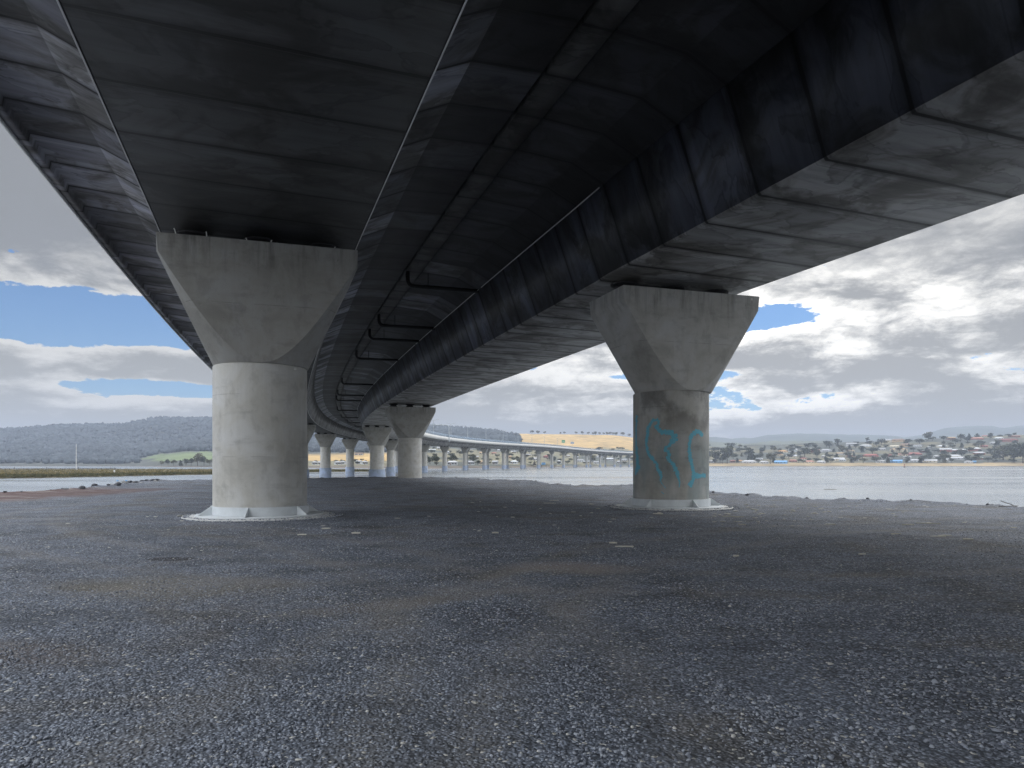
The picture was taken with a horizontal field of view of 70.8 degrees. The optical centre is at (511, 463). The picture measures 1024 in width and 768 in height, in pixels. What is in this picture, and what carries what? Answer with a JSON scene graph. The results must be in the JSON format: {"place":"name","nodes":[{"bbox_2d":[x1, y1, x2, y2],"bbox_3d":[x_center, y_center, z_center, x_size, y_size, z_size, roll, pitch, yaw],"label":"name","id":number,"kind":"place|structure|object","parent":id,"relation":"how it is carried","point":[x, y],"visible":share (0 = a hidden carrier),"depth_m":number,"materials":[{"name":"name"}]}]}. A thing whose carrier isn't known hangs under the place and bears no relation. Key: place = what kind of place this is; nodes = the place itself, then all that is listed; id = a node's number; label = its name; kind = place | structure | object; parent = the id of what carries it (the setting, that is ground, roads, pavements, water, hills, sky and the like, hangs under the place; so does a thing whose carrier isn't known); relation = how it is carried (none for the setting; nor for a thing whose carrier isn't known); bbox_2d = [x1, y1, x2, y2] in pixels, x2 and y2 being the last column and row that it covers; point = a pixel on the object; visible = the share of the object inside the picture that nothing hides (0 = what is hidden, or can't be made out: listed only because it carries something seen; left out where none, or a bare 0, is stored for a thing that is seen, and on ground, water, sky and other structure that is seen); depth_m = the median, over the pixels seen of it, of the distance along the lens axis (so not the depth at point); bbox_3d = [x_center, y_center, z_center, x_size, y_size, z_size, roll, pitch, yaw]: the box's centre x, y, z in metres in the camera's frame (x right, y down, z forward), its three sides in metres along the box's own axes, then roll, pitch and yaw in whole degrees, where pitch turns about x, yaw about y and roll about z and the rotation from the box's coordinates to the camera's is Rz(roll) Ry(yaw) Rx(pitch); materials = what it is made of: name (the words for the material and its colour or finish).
{"place":"outdoors","nodes":[
{"label":"outdoors","id":0,"kind":"place"},
{"bbox_2d":[0,468,385,478],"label":"marsh bank","id":1,"kind":"structure","parent":0,"point":[130,475],"depth_m":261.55,"materials":[{"name":"green plant"}]},
{"bbox_2d":[0,467,116,469],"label":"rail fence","id":2,"kind":"object","parent":1,"relation":"on","point":[57,468],"visible":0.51,"depth_m":469.92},
{"bbox_2d":[0,476,1023,767],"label":"ground","id":3,"kind":"structure","parent":0,"point":[598,626],"depth_m":7.14,"materials":[{"name":"grey gravel"}]},
{"bbox_2d":[156,228,357,521],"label":"bridge pier","id":4,"kind":"structure","parent":3,"relation":"on","point":[261,311],"depth_m":20.86,"materials":[{"name":"concrete"}]},
{"bbox_2d":[385,404,435,477],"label":"bridge pier","id":5,"kind":"structure","parent":3,"relation":"on","point":[409,423],"depth_m":81.91,"materials":[{"name":"concrete"}]},
{"bbox_2d":[590,281,758,510],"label":"bridge pier","id":6,"kind":"structure","parent":3,"relation":"on","point":[672,348],"depth_m":25.38,"materials":[{"name":"concrete"}]},
{"bbox_2d":[0,466,1023,506],"bbox_3d":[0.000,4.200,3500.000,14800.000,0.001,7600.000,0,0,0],"label":"water","id":7,"kind":"structure","parent":0,"point":[978,485],"depth_m":195.10,"materials":[{"name":"grey liquid"}]},
{"bbox_2d":[307,423,315,477],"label":"bridge pier","id":8,"kind":"structure","parent":7,"relation":"in","point":[311,428],"depth_m":136.49,"materials":[{"name":"concrete"}]},
{"bbox_2d":[315,433,335,477],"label":"bridge pier","id":9,"kind":"structure","parent":7,"relation":"in","point":[325,441],"depth_m":194.78,"materials":[{"name":"concrete"}]},
{"bbox_2d":[342,438,357,475],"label":"bridge pier","id":10,"kind":"structure","parent":7,"relation":"in","point":[349,444],"depth_m":254.15,"materials":[{"name":"concrete"}]},
{"bbox_2d":[363,425,391,476],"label":"bridge pier","id":11,"kind":"structure","parent":7,"relation":"in","point":[377,437],"depth_m":138.92,"materials":[{"name":"concrete"}]},
{"bbox_2d":[385,439,397,475],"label":"bridge pier","id":12,"kind":"structure","parent":7,"relation":"in","point":[391,446],"depth_m":255.37,"materials":[{"name":"concrete"}]},
{"bbox_2d":[395,445,397,471],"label":"bridge pier","id":13,"kind":"structure","parent":7,"relation":"in","point":[396,459],"depth_m":373.59,"materials":[{"name":"concrete"}]},
{"bbox_2d":[422,444,429,471],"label":"bridge pier","id":14,"kind":"structure","parent":7,"relation":"in","point":[425,448],"depth_m":372.90,"materials":[{"name":"concrete"}]},
{"bbox_2d":[440,446,449,470],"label":"bridge pier","id":15,"kind":"structure","parent":7,"relation":"in","point":[444,449],"depth_m":431.63,"materials":[{"name":"concrete"}]},
{"bbox_2d":[461,447,468,469],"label":"bridge pier","id":16,"kind":"structure","parent":7,"relation":"in","point":[464,450],"depth_m":490.13,"materials":[{"name":"concrete"}]},
{"bbox_2d":[481,448,487,469],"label":"bridge pier","id":17,"kind":"structure","parent":7,"relation":"in","point":[484,451],"depth_m":548.20,"materials":[{"name":"concrete"}]},
{"bbox_2d":[485,448,490,468],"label":"bridge pier","id":18,"kind":"structure","parent":7,"relation":"in","point":[487,459],"depth_m":609.37,"materials":[{"name":"concrete"}]},
{"bbox_2d":[500,449,506,468],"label":"bridge pier","id":19,"kind":"structure","parent":7,"relation":"in","point":[503,451],"depth_m":605.67,"materials":[{"name":"concrete"}]},
{"bbox_2d":[505,449,509,468],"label":"bridge pier","id":20,"kind":"structure","parent":7,"relation":"in","point":[507,465],"depth_m":666.84,"materials":[{"name":"concrete"}]},
{"bbox_2d":[519,449,524,468],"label":"bridge pier","id":21,"kind":"structure","parent":7,"relation":"in","point":[521,451],"depth_m":662.81,"materials":[{"name":"concrete"}]},
{"bbox_2d":[523,450,527,467],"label":"bridge pier","id":22,"kind":"structure","parent":7,"relation":"in","point":[524,458],"depth_m":724.33,"materials":[{"name":"concrete"}]},
{"bbox_2d":[0,0,628,455],"bbox_3d":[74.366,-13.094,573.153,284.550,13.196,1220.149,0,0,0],"label":"box girder viaduct","id":23,"kind":"object","parent":22,"relation":"on","point":[368,130],"visible":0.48,"depth_m":16.68,"materials":[{"name":"concrete"}]},
{"bbox_2d":[535,450,540,467],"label":"bridge pier","id":24,"kind":"structure","parent":7,"relation":"in","point":[538,457],"depth_m":720.12,"materials":[{"name":"concrete"}]},
{"bbox_2d":[549,451,554,467],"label":"bridge pier","id":25,"kind":"structure","parent":7,"relation":"in","point":[551,452],"depth_m":777.50,"materials":[{"name":"concrete"}]},
{"bbox_2d":[561,452,565,467],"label":"bridge pier","id":26,"kind":"structure","parent":7,"relation":"in","point":[563,459],"depth_m":835.24,"materials":[{"name":"concrete"}]},
{"bbox_2d":[335,0,1023,455],"bbox_3d":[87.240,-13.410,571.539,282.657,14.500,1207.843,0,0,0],"label":"box girder viaduct","id":27,"kind":"object","parent":26,"relation":"on","point":[735,146],"visible":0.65,"depth_m":18.94,"materials":[{"name":"concrete"}]},
{"bbox_2d":[572,452,576,466],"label":"bridge pier","id":28,"kind":"structure","parent":7,"relation":"in","point":[574,459],"depth_m":891.87,"materials":[{"name":"concrete"}]},
{"bbox_2d":[585,453,588,466],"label":"bridge pier","id":29,"kind":"structure","parent":7,"relation":"in","point":[586,455],"depth_m":946.68,"materials":[{"name":"concrete"}]},
{"bbox_2d":[589,454,592,466],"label":"bridge pier","id":30,"kind":"structure","parent":7,"relation":"in","point":[590,455],"depth_m":1006.88,"materials":[{"name":"concrete"}]},
{"bbox_2d":[598,454,601,466],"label":"bridge pier","id":31,"kind":"structure","parent":7,"relation":"in","point":[599,455],"depth_m":1000.13,"materials":[{"name":"concrete"}]},
{"bbox_2d":[0,421,1023,468],"bbox_3d":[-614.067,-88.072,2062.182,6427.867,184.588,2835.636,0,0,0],"label":"terrain","id":32,"kind":"structure","parent":0,"point":[606,442],"depth_m":1445.27,"materials":[{"name":"plant"}]},
{"bbox_2d":[193,453,202,465],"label":"tree","id":33,"kind":"object","parent":32,"relation":"on","point":[197,456],"visible":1,"depth_m":1019.60,"materials":[{"name":"green plant"}]},
{"bbox_2d":[0,416,522,463],"bbox_3d":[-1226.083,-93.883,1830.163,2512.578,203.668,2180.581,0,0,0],"label":"forest","id":34,"kind":"object","parent":32,"relation":"on","point":[97,443],"visible":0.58,"depth_m":2220.81,"materials":[{"name":"green plant"}]},
{"bbox_2d":[430,455,439,464],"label":"tree","id":35,"kind":"object","parent":32,"relation":"on","point":[435,458],"visible":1,"depth_m":717.67,"materials":[{"name":"green plant"}]},
{"bbox_2d":[447,461,457,464],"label":"house","id":36,"kind":"structure","parent":32,"relation":"on","point":[452,462],"depth_m":743.22,"materials":[{"name":"white glass"}]},
{"bbox_2d":[449,454,456,460],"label":"tree","id":37,"kind":"object","parent":32,"relation":"on","point":[453,457],"visible":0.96,"depth_m":816.40,"materials":[{"name":"green plant"}]},
{"bbox_2d":[468,454,475,460],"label":"tree","id":38,"kind":"object","parent":32,"relation":"on","point":[472,457],"visible":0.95,"depth_m":933.60,"materials":[{"name":"green plant"}]},
{"bbox_2d":[709,450,720,462],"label":"tree","id":39,"kind":"object","parent":32,"relation":"on","point":[715,454],"visible":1,"depth_m":1344.99,"materials":[{"name":"green plant"}]},
{"bbox_2d":[720,445,733,463],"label":"tree","id":40,"kind":"object","parent":32,"relation":"on","point":[729,450],"visible":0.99,"depth_m":1328.33,"materials":[{"name":"green plant"}]},
{"bbox_2d":[741,460,756,462],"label":"house","id":41,"kind":"structure","parent":32,"relation":"on","point":[748,461],"depth_m":1346.17,"materials":[{"name":"white glass"}]},
{"bbox_2d":[747,449,754,459],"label":"tree","id":42,"kind":"object","parent":32,"relation":"on","point":[750,453],"visible":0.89,"depth_m":1447.88,"materials":[{"name":"green plant"}]},
{"bbox_2d":[766,453,776,463],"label":"tree","id":43,"kind":"object","parent":32,"relation":"on","point":[770,455],"visible":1,"depth_m":1318.03,"materials":[{"name":"green plant"}]},
{"bbox_2d":[774,460,787,463],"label":"house","id":44,"kind":"structure","parent":32,"relation":"on","point":[782,462],"depth_m":1334.16,"materials":[{"name":"blue glass"}]},
{"bbox_2d":[801,448,811,457],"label":"tree","id":45,"kind":"object","parent":32,"relation":"on","point":[805,451],"visible":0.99,"depth_m":1472.84,"materials":[{"name":"green plant"}]},
{"bbox_2d":[820,449,831,451],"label":"house","id":46,"kind":"structure","parent":32,"relation":"on","point":[825,450],"depth_m":1649.86,"materials":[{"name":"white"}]},
{"bbox_2d":[837,445,848,451],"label":"tree","id":47,"kind":"object","parent":32,"relation":"on","point":[840,447],"visible":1,"depth_m":1610.75,"materials":[{"name":"green plant"}]},
{"bbox_2d":[849,457,857,461],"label":"tree","id":48,"kind":"object","parent":32,"relation":"on","point":[853,458],"visible":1,"depth_m":1339.21,"materials":[{"name":"green plant"}]},
{"bbox_2d":[864,454,878,456],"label":"house","id":49,"kind":"structure","parent":32,"relation":"on","point":[870,455],"depth_m":1488.65,"materials":[{"name":"brick"}]},
{"bbox_2d":[865,447,879,453],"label":"tree","id":50,"kind":"object","parent":32,"relation":"on","point":[873,449],"visible":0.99,"depth_m":1558.36,"materials":[{"name":"green plant"}]},
{"bbox_2d":[890,460,902,462],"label":"house","id":51,"kind":"structure","parent":32,"relation":"on","point":[896,461],"depth_m":1345.10,"materials":[{"name":"blue glass"}]},
{"bbox_2d":[891,438,904,441],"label":"house","id":52,"kind":"structure","parent":32,"relation":"on","point":[898,440],"depth_m":1825.95,"materials":[{"name":"beige glass"}]},
{"bbox_2d":[890,448,907,451],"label":"house","id":53,"kind":"structure","parent":32,"relation":"on","point":[901,450],"depth_m":1584.71,"materials":[{"name":"beige glass"}]},
{"bbox_2d":[908,452,921,454],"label":"house","id":54,"kind":"structure","parent":32,"relation":"on","point":[916,453],"depth_m":1501.62,"materials":[{"name":"brick"}]},
{"bbox_2d":[922,432,932,437],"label":"tree","id":55,"kind":"object","parent":32,"relation":"on","point":[927,434],"visible":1,"depth_m":1793.69,"materials":[{"name":"green plant"}]},
{"bbox_2d":[922,459,937,462],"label":"house","id":56,"kind":"structure","parent":32,"relation":"on","point":[931,460],"depth_m":1351.68,"materials":[{"name":"white glass"}]},
{"bbox_2d":[939,448,951,451],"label":"house","id":57,"kind":"structure","parent":32,"relation":"on","point":[947,449],"depth_m":1549.31,"materials":[{"name":"brick"}]},
{"bbox_2d":[951,456,964,459],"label":"house","id":58,"kind":"structure","parent":32,"relation":"on","point":[959,458],"depth_m":1399.12,"materials":[{"name":"white glass"}]},
{"bbox_2d":[957,450,966,454],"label":"tree","id":59,"kind":"object","parent":32,"relation":"on","point":[962,451],"visible":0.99,"depth_m":1447.43,"materials":[{"name":"green plant"}]},
{"bbox_2d":[971,437,983,439],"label":"house","id":60,"kind":"structure","parent":32,"relation":"on","point":[977,438],"depth_m":1780.92,"materials":[{"name":"brick"}]},
{"bbox_2d":[973,442,984,445],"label":"house","id":61,"kind":"structure","parent":32,"relation":"on","point":[978,444],"depth_m":1595.52,"materials":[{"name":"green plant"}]},
{"bbox_2d":[991,452,1001,458],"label":"tree","id":62,"kind":"object","parent":32,"relation":"on","point":[995,454],"visible":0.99,"depth_m":1366.35,"materials":[{"name":"green plant"}]},
{"bbox_2d":[991,445,1010,459],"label":"tree","id":63,"kind":"object","parent":32,"relation":"on","point":[999,449],"visible":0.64,"depth_m":1392.27,"materials":[{"name":"green plant"}]},
{"bbox_2d":[999,438,1017,441],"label":"house","id":64,"kind":"structure","parent":32,"relation":"on","point":[1008,440],"depth_m":1713.66,"materials":[{"name":"brick"}]},
{"bbox_2d":[1003,443,1020,461],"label":"tree","id":65,"kind":"object","parent":32,"relation":"on","point":[1005,446],"visible":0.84,"depth_m":1350.97,"materials":[{"name":"green plant"}]},
{"bbox_2d":[1011,442,1023,462],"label":"tree","id":66,"kind":"object","parent":32,"relation":"on","point":[1021,453],"visible":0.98,"depth_m":1339.45,"materials":[{"name":"green plant"}]},
{"bbox_2d":[0,123,1023,438],"label":"sky","id":67,"kind":"structure","parent":0,"point":[920,332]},
{"bbox_2d":[709,441,823,446],"bbox_3d":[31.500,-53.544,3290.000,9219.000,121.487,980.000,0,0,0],"label":"hills","id":68,"kind":"structure","parent":0,"point":[717,444],"depth_m":3391.27,"materials":[{"name":"plant"}]},
{"bbox_2d":[709,425,1023,443],"bbox_3d":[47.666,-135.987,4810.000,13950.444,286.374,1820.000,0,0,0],"label":"mountains","id":69,"kind":"structure","parent":0,"point":[972,431],"depth_m":4901.07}
]}

